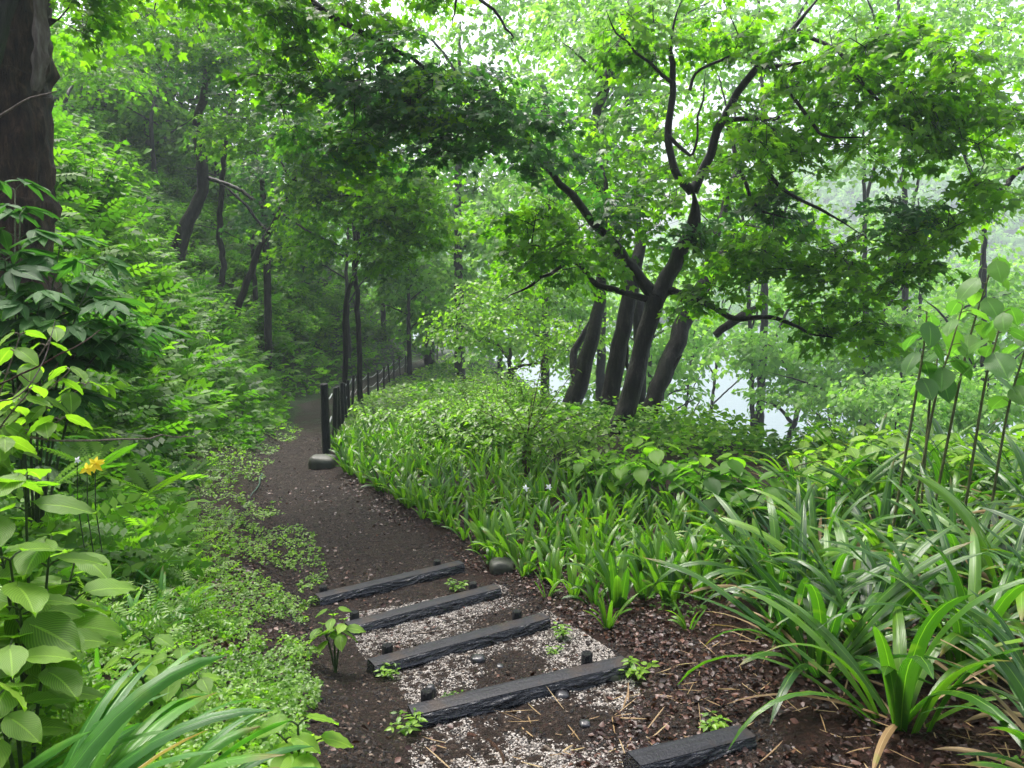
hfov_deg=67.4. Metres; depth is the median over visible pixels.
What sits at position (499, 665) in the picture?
stone
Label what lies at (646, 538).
lily plant
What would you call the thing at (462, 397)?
shrub
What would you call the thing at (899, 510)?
lily plant
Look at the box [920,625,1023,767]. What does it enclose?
lily plant
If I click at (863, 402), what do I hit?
hazy tree
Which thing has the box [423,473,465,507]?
lily plant
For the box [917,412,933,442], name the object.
lily plant
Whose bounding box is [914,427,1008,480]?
lily plant
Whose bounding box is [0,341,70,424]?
shrub
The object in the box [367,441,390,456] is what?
lily plant
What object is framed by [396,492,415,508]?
lily plant
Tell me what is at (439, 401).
broadleaf plant
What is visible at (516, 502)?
lily plant
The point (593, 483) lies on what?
lily plant
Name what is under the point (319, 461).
base stone
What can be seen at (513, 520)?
lily plant
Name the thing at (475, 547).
lily plant
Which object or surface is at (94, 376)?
shrub
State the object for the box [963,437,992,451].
broadleaf plant
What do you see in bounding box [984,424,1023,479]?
broadleaf plant
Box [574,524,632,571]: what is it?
lily plant
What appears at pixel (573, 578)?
lily plant
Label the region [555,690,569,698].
stone
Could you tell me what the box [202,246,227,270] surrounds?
shrub
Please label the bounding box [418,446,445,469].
lily plant
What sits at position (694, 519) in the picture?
lily plant
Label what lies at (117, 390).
shrub
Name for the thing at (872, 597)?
lily plant
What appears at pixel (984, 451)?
lily plant
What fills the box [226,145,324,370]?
straight tree
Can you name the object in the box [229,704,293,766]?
fern
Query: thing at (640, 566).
lily plant
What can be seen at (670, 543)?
lily plant
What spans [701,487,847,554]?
lily plant
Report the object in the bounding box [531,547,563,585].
lily plant
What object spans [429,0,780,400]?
hazy tree
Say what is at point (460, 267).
hazy tree
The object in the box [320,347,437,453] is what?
rope fence
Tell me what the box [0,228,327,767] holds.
path herbs
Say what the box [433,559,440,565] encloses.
stake
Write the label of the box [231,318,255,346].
shrub
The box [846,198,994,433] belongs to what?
hazy tree
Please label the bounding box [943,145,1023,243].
spreading tree
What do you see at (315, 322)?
shrub
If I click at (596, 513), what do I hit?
lily plant
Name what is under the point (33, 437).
twig
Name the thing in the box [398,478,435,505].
lily plant
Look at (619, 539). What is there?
lily plant
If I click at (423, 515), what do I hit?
lily plant
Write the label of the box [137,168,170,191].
shrub
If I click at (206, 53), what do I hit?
leaning tree
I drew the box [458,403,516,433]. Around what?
broadleaf plant
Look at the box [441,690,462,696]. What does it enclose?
seedling
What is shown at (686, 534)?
lily plant
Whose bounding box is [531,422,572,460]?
broadleaf plant
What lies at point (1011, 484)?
lily plant
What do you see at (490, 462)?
lily plant
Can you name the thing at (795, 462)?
broadleaf plant
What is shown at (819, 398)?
hazy tree
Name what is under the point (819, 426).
shrub
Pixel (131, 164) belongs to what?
shrub
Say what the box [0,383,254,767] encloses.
tall weeds
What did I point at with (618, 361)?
broadleaf tree
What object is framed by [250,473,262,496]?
twig
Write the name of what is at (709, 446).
lake slope undergrowth
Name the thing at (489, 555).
lily plant
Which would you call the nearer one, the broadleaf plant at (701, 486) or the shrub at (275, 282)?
the broadleaf plant at (701, 486)
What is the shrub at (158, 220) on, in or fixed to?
on the ground
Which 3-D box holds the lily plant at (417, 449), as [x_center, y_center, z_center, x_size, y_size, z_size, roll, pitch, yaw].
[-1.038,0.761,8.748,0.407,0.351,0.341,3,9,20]
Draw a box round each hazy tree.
[52,2,136,111]
[52,59,166,112]
[55,0,250,128]
[86,81,268,179]
[92,32,243,197]
[141,0,316,190]
[168,119,341,314]
[186,114,308,223]
[227,0,413,283]
[278,189,418,370]
[311,35,479,342]
[351,248,468,374]
[364,284,452,352]
[367,222,500,364]
[381,0,543,380]
[412,274,611,392]
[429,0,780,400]
[438,178,583,370]
[445,132,620,405]
[493,245,661,383]
[555,295,713,409]
[624,0,929,443]
[630,314,733,417]
[640,20,842,425]
[642,263,801,431]
[691,327,881,444]
[709,252,927,437]
[715,22,1004,441]
[765,299,988,437]
[774,0,1023,435]
[825,367,1001,435]
[834,267,1023,444]
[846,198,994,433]
[877,363,1023,441]
[883,0,1023,445]
[890,242,1023,429]
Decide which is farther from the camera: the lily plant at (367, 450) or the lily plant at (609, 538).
the lily plant at (367, 450)
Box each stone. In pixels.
[308,454,337,469]
[426,684,436,697]
[470,654,485,663]
[489,557,513,574]
[496,663,503,667]
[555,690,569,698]
[579,719,590,727]
[600,669,620,681]
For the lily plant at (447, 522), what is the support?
on the ground
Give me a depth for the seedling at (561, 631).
3.89 m
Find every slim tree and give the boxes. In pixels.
[157,2,319,301]
[218,74,479,330]
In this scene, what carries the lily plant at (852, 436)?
on the ground
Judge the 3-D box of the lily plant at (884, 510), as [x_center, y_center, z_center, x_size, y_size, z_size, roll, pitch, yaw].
[2.119,0.825,4.495,1.138,0.523,1.111,-10,16,-22]
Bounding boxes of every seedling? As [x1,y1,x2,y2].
[297,596,317,606]
[308,606,365,672]
[374,659,399,678]
[384,707,427,735]
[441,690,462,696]
[444,578,467,590]
[546,644,564,653]
[552,622,571,639]
[619,656,658,680]
[698,711,731,731]
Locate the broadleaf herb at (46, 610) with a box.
[0,469,139,746]
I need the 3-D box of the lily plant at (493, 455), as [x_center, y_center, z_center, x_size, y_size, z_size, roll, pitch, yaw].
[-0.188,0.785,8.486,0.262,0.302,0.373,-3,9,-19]
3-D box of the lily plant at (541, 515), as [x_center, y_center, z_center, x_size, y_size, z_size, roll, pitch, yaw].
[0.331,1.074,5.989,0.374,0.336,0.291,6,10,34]
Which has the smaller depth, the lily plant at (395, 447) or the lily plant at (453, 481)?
the lily plant at (453, 481)
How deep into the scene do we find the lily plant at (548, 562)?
5.03 m
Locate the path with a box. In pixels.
[258,351,812,767]
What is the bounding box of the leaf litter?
[150,438,1023,767]
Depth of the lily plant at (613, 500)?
6.55 m
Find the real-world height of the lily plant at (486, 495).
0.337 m
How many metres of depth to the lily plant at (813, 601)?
3.09 m
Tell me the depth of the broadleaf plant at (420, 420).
9.90 m
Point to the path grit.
(330, 753)
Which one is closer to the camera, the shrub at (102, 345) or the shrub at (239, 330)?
the shrub at (102, 345)
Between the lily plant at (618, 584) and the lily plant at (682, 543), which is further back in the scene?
the lily plant at (682, 543)
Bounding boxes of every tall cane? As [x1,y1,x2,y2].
[892,307,944,526]
[904,340,961,534]
[908,299,989,535]
[935,256,1010,500]
[956,306,1023,530]
[987,323,1023,531]
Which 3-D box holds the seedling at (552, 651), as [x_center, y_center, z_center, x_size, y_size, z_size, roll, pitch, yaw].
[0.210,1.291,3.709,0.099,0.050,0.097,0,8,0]
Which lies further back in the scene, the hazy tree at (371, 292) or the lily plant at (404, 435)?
the hazy tree at (371, 292)
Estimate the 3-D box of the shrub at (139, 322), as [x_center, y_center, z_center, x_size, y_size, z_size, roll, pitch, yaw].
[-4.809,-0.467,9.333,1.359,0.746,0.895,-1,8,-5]
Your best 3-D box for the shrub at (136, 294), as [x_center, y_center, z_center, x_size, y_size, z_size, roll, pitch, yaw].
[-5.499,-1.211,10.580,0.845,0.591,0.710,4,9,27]
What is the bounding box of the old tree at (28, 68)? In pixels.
[0,0,208,331]
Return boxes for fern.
[26,451,105,486]
[101,457,185,494]
[152,455,224,481]
[204,615,239,637]
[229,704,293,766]
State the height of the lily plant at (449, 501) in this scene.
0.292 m
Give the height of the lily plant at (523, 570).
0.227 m
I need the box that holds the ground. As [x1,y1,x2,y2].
[19,31,1023,767]
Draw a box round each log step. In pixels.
[314,560,464,605]
[345,584,501,635]
[366,613,550,677]
[407,656,630,727]
[622,724,756,767]
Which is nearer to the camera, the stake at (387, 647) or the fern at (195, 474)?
the stake at (387, 647)
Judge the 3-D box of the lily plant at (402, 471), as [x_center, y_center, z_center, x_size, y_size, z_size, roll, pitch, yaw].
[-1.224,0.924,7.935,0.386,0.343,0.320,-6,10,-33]
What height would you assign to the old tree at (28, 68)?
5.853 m
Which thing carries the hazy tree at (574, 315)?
on the ground
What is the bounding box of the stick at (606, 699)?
[600,684,613,711]
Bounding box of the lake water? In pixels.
[405,324,1023,455]
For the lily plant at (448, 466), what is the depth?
8.22 m
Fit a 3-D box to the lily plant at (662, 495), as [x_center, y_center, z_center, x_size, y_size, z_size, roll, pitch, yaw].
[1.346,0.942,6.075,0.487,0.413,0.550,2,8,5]
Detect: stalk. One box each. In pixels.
[413,630,466,634]
[544,745,579,767]
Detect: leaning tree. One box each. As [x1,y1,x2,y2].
[51,0,359,268]
[126,15,232,138]
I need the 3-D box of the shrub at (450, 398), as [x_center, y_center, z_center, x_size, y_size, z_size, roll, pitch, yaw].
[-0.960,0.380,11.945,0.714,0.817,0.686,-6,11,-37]
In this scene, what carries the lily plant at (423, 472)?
on the ground
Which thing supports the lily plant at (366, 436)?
on the ground
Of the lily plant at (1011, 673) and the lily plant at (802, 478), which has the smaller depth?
the lily plant at (1011, 673)
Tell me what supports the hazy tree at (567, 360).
on the ground
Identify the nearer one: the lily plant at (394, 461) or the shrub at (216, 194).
the lily plant at (394, 461)
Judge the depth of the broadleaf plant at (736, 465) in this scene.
5.25 m
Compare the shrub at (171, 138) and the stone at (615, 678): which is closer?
the stone at (615, 678)
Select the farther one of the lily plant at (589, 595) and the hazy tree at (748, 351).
the hazy tree at (748, 351)
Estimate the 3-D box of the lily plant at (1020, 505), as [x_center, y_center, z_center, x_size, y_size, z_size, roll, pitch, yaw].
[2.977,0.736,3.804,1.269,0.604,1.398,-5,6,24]
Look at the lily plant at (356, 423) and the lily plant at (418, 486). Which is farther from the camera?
the lily plant at (356, 423)
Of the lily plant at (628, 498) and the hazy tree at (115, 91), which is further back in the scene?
the hazy tree at (115, 91)
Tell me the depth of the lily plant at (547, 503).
6.42 m
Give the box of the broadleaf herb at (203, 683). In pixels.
[101,632,222,729]
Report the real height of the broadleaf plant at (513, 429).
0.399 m
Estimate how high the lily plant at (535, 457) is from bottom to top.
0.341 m
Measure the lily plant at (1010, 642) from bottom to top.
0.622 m
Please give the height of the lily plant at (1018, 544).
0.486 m
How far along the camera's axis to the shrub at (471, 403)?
10.14 m
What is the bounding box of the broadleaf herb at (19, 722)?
[0,628,109,767]
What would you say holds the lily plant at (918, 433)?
on the ground
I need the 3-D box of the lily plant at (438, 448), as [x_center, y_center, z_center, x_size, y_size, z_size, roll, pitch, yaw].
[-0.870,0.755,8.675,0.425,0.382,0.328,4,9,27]
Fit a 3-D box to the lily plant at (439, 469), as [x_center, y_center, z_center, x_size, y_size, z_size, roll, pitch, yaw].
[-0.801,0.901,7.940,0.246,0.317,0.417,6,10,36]
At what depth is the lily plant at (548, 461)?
7.87 m
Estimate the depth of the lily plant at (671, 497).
6.26 m
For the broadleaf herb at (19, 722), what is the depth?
1.73 m
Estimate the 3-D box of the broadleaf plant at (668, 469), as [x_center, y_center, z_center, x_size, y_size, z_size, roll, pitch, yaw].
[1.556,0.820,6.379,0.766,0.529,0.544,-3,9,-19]
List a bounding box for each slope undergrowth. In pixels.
[0,12,392,594]
[406,348,813,462]
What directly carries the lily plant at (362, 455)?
on the ground
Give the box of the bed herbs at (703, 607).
[396,455,1023,764]
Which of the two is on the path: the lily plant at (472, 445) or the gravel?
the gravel
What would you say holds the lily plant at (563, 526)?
on the ground
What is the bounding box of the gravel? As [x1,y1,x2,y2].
[345,585,640,767]
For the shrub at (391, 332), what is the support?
on the ground
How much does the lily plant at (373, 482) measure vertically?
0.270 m
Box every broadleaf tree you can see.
[484,192,625,420]
[499,0,708,410]
[522,106,702,418]
[567,89,853,420]
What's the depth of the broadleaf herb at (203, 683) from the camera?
2.36 m
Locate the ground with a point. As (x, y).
(811, 729)
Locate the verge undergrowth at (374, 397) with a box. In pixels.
[331,351,801,469]
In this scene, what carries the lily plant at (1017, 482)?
on the ground
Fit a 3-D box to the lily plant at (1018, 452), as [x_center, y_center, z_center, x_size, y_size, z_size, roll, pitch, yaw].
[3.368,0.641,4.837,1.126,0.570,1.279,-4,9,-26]
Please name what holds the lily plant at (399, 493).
on the ground
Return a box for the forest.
[310,153,1023,319]
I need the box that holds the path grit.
[234,427,787,767]
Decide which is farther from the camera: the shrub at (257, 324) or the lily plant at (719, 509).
the shrub at (257, 324)
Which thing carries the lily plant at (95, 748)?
on the ground
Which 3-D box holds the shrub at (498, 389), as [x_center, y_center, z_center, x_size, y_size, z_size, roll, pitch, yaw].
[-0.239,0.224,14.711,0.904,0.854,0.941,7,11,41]
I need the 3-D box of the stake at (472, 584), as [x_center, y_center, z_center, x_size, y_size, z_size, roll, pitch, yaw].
[-0.245,1.356,4.819,0.056,0.229,0.056,0,8,0]
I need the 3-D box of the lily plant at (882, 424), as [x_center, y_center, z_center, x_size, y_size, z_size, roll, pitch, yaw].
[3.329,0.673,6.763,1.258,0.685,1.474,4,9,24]
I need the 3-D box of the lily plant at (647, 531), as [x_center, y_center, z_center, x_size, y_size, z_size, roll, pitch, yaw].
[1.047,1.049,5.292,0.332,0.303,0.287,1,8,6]
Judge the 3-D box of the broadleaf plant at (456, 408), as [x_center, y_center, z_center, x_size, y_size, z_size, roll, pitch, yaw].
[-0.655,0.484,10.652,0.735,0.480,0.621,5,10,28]
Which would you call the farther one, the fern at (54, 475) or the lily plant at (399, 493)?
the lily plant at (399, 493)
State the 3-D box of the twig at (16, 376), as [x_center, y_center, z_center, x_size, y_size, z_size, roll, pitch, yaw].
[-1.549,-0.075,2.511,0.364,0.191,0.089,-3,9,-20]
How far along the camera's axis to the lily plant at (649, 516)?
6.17 m
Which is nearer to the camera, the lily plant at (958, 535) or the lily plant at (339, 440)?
the lily plant at (958, 535)
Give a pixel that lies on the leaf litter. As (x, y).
(936, 758)
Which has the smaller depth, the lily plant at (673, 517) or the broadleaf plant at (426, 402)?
the lily plant at (673, 517)
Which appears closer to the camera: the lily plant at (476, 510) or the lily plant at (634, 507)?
the lily plant at (634, 507)
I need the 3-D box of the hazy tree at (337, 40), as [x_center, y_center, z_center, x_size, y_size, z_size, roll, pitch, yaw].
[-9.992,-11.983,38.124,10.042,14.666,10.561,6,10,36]
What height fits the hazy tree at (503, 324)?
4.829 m
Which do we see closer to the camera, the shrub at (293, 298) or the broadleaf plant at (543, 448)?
the broadleaf plant at (543, 448)
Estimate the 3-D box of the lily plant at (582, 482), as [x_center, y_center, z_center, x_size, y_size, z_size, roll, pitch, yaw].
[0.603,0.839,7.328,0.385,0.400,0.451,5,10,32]
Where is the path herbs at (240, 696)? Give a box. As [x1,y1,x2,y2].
[12,334,328,740]
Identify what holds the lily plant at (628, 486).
on the ground
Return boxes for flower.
[75,457,84,547]
[80,463,94,551]
[88,456,104,551]
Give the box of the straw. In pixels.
[425,631,1023,767]
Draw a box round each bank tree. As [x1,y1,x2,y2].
[56,32,173,116]
[61,17,147,109]
[91,31,180,98]
[142,59,230,138]
[283,188,408,403]
[326,171,415,396]
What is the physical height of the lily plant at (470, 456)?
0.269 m
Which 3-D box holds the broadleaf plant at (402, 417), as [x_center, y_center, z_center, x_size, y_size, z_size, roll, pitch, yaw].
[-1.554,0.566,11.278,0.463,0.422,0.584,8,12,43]
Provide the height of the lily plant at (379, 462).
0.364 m
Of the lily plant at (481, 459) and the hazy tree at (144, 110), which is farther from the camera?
the hazy tree at (144, 110)
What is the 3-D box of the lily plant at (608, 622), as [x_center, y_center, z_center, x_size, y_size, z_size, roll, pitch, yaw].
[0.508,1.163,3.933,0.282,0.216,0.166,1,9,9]
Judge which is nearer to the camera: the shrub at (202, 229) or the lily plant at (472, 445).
the lily plant at (472, 445)
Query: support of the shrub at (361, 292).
on the ground
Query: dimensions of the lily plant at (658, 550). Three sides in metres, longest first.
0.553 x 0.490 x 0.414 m
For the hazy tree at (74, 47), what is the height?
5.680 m
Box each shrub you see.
[0,178,190,534]
[0,315,27,346]
[0,325,108,490]
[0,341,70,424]
[9,436,89,473]
[24,425,60,457]
[28,422,146,486]
[37,368,130,443]
[44,307,116,340]
[52,115,119,167]
[53,80,83,108]
[53,97,98,132]
[54,124,159,219]
[54,220,66,245]
[57,259,121,313]
[58,253,126,297]
[63,120,98,144]
[64,91,99,112]
[68,122,96,140]
[72,373,133,404]
[74,110,121,150]
[75,103,113,134]
[79,309,162,374]
[90,95,108,110]
[105,276,140,299]
[105,315,177,360]
[109,154,171,199]
[112,159,134,175]
[118,141,159,165]
[121,203,180,246]
[122,200,186,252]
[125,181,157,206]
[127,137,167,164]
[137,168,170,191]
[145,197,183,225]
[155,238,180,258]
[163,128,183,140]
[164,176,190,201]
[178,204,216,231]
[179,207,216,244]
[186,193,225,220]
[186,245,220,273]
[186,265,211,283]
[193,292,255,338]
[196,172,231,208]
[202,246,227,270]
[211,236,240,252]
[217,313,255,342]
[219,250,260,285]
[221,304,255,341]
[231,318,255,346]
[239,247,271,264]
[243,299,287,347]
[251,269,300,307]
[263,300,293,332]
[270,244,287,269]
[271,275,302,303]
[275,262,290,280]
[286,308,321,345]
[288,292,332,317]
[288,303,332,338]
[324,283,361,300]
[324,286,344,299]
[339,307,375,335]
[343,282,374,303]
[361,295,376,314]
[361,320,375,335]
[367,320,394,341]
[377,323,398,338]
[429,384,465,425]
[438,374,519,438]
[445,388,479,403]
[447,373,490,404]
[449,373,496,400]
[460,387,545,447]
[464,363,525,404]
[472,371,488,380]
[475,372,523,399]
[476,348,592,477]
[488,372,499,384]
[489,353,564,425]
[777,423,816,461]
[797,415,865,461]
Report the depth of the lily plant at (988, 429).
7.55 m
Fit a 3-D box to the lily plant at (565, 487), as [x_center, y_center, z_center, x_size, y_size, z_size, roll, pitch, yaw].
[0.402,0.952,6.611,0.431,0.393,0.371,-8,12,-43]
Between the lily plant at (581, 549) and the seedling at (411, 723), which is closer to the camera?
the seedling at (411, 723)
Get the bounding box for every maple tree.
[0,0,585,196]
[438,0,1023,433]
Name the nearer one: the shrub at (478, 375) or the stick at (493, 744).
the stick at (493, 744)
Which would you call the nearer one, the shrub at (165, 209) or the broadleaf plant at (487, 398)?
the broadleaf plant at (487, 398)
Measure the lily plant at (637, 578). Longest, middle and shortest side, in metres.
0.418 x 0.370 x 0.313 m
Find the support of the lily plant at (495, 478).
on the ground
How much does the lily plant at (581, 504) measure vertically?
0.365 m
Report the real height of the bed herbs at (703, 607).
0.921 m
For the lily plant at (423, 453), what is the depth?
8.50 m
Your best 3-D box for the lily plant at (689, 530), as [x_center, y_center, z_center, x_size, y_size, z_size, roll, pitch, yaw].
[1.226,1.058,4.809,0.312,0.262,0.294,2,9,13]
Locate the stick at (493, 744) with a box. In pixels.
[467,732,504,763]
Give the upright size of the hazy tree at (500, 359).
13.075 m
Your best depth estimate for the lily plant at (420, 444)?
9.70 m
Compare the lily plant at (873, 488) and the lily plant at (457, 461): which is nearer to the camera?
the lily plant at (873, 488)
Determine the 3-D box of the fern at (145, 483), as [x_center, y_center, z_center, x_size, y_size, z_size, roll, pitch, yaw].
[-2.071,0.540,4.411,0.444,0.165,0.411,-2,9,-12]
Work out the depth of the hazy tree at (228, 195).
37.24 m
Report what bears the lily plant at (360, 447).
on the ground
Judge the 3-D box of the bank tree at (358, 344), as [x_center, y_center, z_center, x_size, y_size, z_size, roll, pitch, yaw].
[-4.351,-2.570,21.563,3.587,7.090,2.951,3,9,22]
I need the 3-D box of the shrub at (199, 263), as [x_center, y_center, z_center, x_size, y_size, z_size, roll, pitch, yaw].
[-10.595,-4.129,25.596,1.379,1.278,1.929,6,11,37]
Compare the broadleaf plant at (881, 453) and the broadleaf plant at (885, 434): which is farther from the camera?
the broadleaf plant at (885, 434)
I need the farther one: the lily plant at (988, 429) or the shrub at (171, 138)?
the shrub at (171, 138)
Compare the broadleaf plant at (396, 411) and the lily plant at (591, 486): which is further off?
the broadleaf plant at (396, 411)
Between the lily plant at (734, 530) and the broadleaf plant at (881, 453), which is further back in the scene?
the broadleaf plant at (881, 453)
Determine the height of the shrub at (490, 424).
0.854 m
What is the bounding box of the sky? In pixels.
[53,0,1023,274]
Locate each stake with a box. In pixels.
[319,585,327,597]
[350,610,358,619]
[382,642,392,654]
[420,687,433,701]
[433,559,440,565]
[469,581,476,589]
[512,609,521,626]
[581,650,592,663]
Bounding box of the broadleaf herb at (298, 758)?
[256,713,353,767]
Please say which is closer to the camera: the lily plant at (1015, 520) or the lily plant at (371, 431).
the lily plant at (1015, 520)
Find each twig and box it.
[0,91,56,117]
[0,321,54,401]
[0,330,99,384]
[29,434,193,441]
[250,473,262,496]
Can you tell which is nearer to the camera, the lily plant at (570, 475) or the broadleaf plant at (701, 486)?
the broadleaf plant at (701, 486)
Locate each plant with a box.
[19,641,154,688]
[22,693,167,767]
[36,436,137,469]
[62,638,283,767]
[86,585,189,649]
[90,594,132,612]
[91,565,128,605]
[118,560,182,602]
[132,566,224,626]
[134,505,184,522]
[181,712,318,767]
[325,446,361,472]
[329,438,353,459]
[330,434,344,451]
[331,433,350,454]
[332,425,351,442]
[334,427,350,441]
[334,452,370,474]
[337,427,368,449]
[340,437,362,458]
[342,419,365,439]
[343,421,378,448]
[344,431,369,450]
[347,403,396,426]
[348,425,370,446]
[348,461,374,483]
[349,420,376,438]
[350,437,374,456]
[350,442,371,459]
[351,443,385,475]
[351,450,370,464]
[353,419,383,437]
[354,434,377,450]
[354,454,395,483]
[356,406,395,431]
[360,427,394,451]
[360,466,404,493]
[363,468,395,490]
[366,431,396,452]
[366,433,397,447]
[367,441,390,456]
[371,448,406,472]
[371,459,390,480]
[372,418,390,433]
[374,442,404,464]
[375,423,407,441]
[376,470,408,499]
[379,436,410,466]
[379,456,413,483]
[380,428,410,451]
[381,417,407,436]
[383,473,425,503]
[384,433,419,452]
[384,441,404,456]
[384,452,426,480]
[385,407,418,422]
[387,427,419,448]
[388,428,417,444]
[390,446,411,469]
[395,408,427,423]
[396,442,433,470]
[396,468,441,511]
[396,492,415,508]
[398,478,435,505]
[400,470,421,491]
[403,443,424,455]
[403,447,447,476]
[404,420,426,435]
[405,398,452,425]
[406,399,444,410]
[406,437,436,462]
[407,409,455,434]
[407,471,432,490]
[409,452,453,477]
[411,400,466,430]
[411,500,429,519]
[413,409,469,447]
[413,426,424,446]
[416,459,462,491]
[417,472,452,502]
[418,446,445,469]
[419,437,455,462]
[419,475,458,499]
[421,456,452,478]
[421,476,455,515]
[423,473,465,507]
[424,418,447,443]
[424,461,471,500]
[425,494,451,524]
[429,490,465,514]
[429,498,461,528]
[432,490,469,517]
[433,452,456,474]
[437,463,483,491]
[438,431,467,454]
[440,500,482,540]
[444,403,473,430]
[444,424,468,446]
[447,440,467,465]
[447,453,466,481]
[448,426,492,452]
[448,511,460,531]
[449,406,485,439]
[449,438,474,460]
[449,453,475,469]
[453,477,502,517]
[455,462,494,492]
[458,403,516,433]
[458,445,485,466]
[458,485,493,508]
[460,457,491,481]
[460,504,503,542]
[461,428,514,460]
[462,444,487,461]
[463,495,500,521]
[465,486,512,515]
[465,540,504,563]
[466,434,477,453]
[467,446,494,464]
[467,511,515,556]
[468,533,481,551]
[469,396,529,415]
[469,474,506,501]
[470,510,513,551]
[473,449,491,477]
[474,493,521,519]
[476,461,499,486]
[476,502,521,533]
[478,452,499,470]
[481,448,517,477]
[482,506,544,561]
[483,478,507,496]
[483,498,506,525]
[484,402,539,437]
[484,446,510,462]
[484,467,534,498]
[488,460,525,488]
[488,497,530,531]
[490,479,530,506]
[491,445,517,469]
[491,475,531,502]
[491,515,536,538]
[495,440,518,464]
[498,456,541,485]
[502,461,519,482]
[502,466,547,505]
[503,483,538,514]
[504,418,550,440]
[505,500,569,546]
[506,541,537,576]
[507,531,543,568]
[508,439,553,463]
[512,446,546,470]
[512,475,580,508]
[514,495,566,544]
[516,493,545,524]
[517,458,551,484]
[517,472,538,490]
[518,453,552,474]
[519,492,568,528]
[523,531,564,579]
[526,494,568,523]
[527,422,602,464]
[527,453,554,476]
[528,523,571,559]
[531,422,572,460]
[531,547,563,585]
[534,504,582,532]
[534,571,565,596]
[535,521,574,566]
[537,445,572,474]
[539,467,558,497]
[539,471,590,514]
[540,502,577,545]
[541,458,559,483]
[542,450,593,490]
[544,510,587,551]
[545,471,583,500]
[548,507,591,537]
[555,487,604,523]
[557,467,567,490]
[557,554,597,598]
[558,448,601,488]
[559,445,627,486]
[559,448,629,496]
[562,519,597,563]
[562,572,607,606]
[564,491,603,531]
[565,547,679,609]
[568,539,595,586]
[569,428,611,455]
[571,563,618,596]
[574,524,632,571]
[575,475,619,497]
[575,498,617,527]
[576,507,625,535]
[577,528,634,584]
[579,524,645,551]
[580,473,605,515]
[581,451,631,490]
[582,472,624,513]
[583,592,637,628]
[585,466,607,491]
[589,502,641,535]
[590,519,630,548]
[593,464,635,499]
[596,489,646,523]
[596,509,648,546]
[596,525,656,568]
[602,475,637,508]
[604,436,681,496]
[606,555,673,600]
[611,490,644,530]
[615,513,668,543]
[616,530,726,586]
[617,483,645,520]
[621,521,683,556]
[623,487,668,526]
[625,481,652,506]
[626,522,649,550]
[627,525,666,573]
[629,451,663,479]
[629,485,672,511]
[633,453,707,495]
[639,516,687,550]
[642,548,707,603]
[643,483,670,508]
[643,541,991,724]
[650,482,707,520]
[651,453,756,499]
[652,482,905,634]
[652,510,725,558]
[652,513,726,560]
[653,491,689,532]
[653,498,696,535]
[655,480,699,505]
[658,508,694,542]
[661,521,699,543]
[662,527,736,582]
[665,602,705,630]
[667,484,701,508]
[670,578,1023,767]
[673,457,789,534]
[674,549,747,599]
[675,533,748,585]
[677,473,715,518]
[680,494,707,527]
[684,525,731,559]
[685,509,715,547]
[687,502,749,548]
[693,520,761,571]
[698,501,932,661]
[700,469,795,522]
[700,534,749,579]
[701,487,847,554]
[701,500,1023,679]
[711,488,991,607]
[714,502,766,537]
[718,446,907,519]
[719,447,925,548]
[722,525,933,626]
[723,513,767,543]
[724,544,781,584]
[729,451,848,499]
[731,480,880,590]
[731,512,771,572]
[739,453,815,511]
[742,477,909,563]
[753,479,872,527]
[760,441,875,490]
[771,513,986,658]
[774,435,977,518]
[777,451,837,484]
[777,461,874,499]
[782,419,856,468]
[785,456,915,509]
[786,435,811,450]
[789,435,852,463]
[793,460,858,507]
[794,453,868,489]
[796,446,857,470]
[808,483,973,538]
[808,517,969,590]
[813,421,890,460]
[817,458,982,575]
[818,444,973,499]
[819,505,1023,682]
[820,426,924,461]
[822,430,931,512]
[824,435,929,508]
[829,413,923,479]
[831,426,932,475]
[842,457,1019,533]
[843,424,1021,517]
[845,462,1023,602]
[846,441,909,497]
[858,430,919,471]
[864,428,917,447]
[865,424,982,473]
[870,468,1023,627]
[876,448,933,479]
[886,428,980,458]
[887,495,1023,562]
[891,409,953,447]
[905,482,1023,583]
[906,486,1023,546]
[909,561,1023,650]
[909,584,1023,756]
[912,430,1022,505]
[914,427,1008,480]
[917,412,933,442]
[917,440,984,472]
[919,432,1021,490]
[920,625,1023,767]
[930,530,1023,578]
[931,522,1023,623]
[945,433,1019,486]
[946,448,992,489]
[947,429,1021,490]
[947,441,1023,526]
[951,431,1023,509]
[956,429,1023,497]
[957,430,1023,516]
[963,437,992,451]
[963,492,1023,565]
[974,430,1023,467]
[976,521,1023,625]
[978,506,1023,566]
[980,418,1002,439]
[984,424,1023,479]
[984,500,1023,545]
[984,638,1022,649]
[987,426,1008,453]
[995,431,1023,459]
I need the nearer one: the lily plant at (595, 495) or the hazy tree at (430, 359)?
the lily plant at (595, 495)
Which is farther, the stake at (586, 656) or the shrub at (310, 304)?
the shrub at (310, 304)
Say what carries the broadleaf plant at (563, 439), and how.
on the ground
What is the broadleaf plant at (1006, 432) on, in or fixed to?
on the ground
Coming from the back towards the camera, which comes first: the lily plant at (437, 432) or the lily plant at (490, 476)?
the lily plant at (437, 432)
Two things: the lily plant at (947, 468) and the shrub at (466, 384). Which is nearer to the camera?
the lily plant at (947, 468)
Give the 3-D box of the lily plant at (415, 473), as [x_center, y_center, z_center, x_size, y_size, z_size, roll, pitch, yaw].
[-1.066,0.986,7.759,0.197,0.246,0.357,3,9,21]
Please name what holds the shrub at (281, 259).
on the ground
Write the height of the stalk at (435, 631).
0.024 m

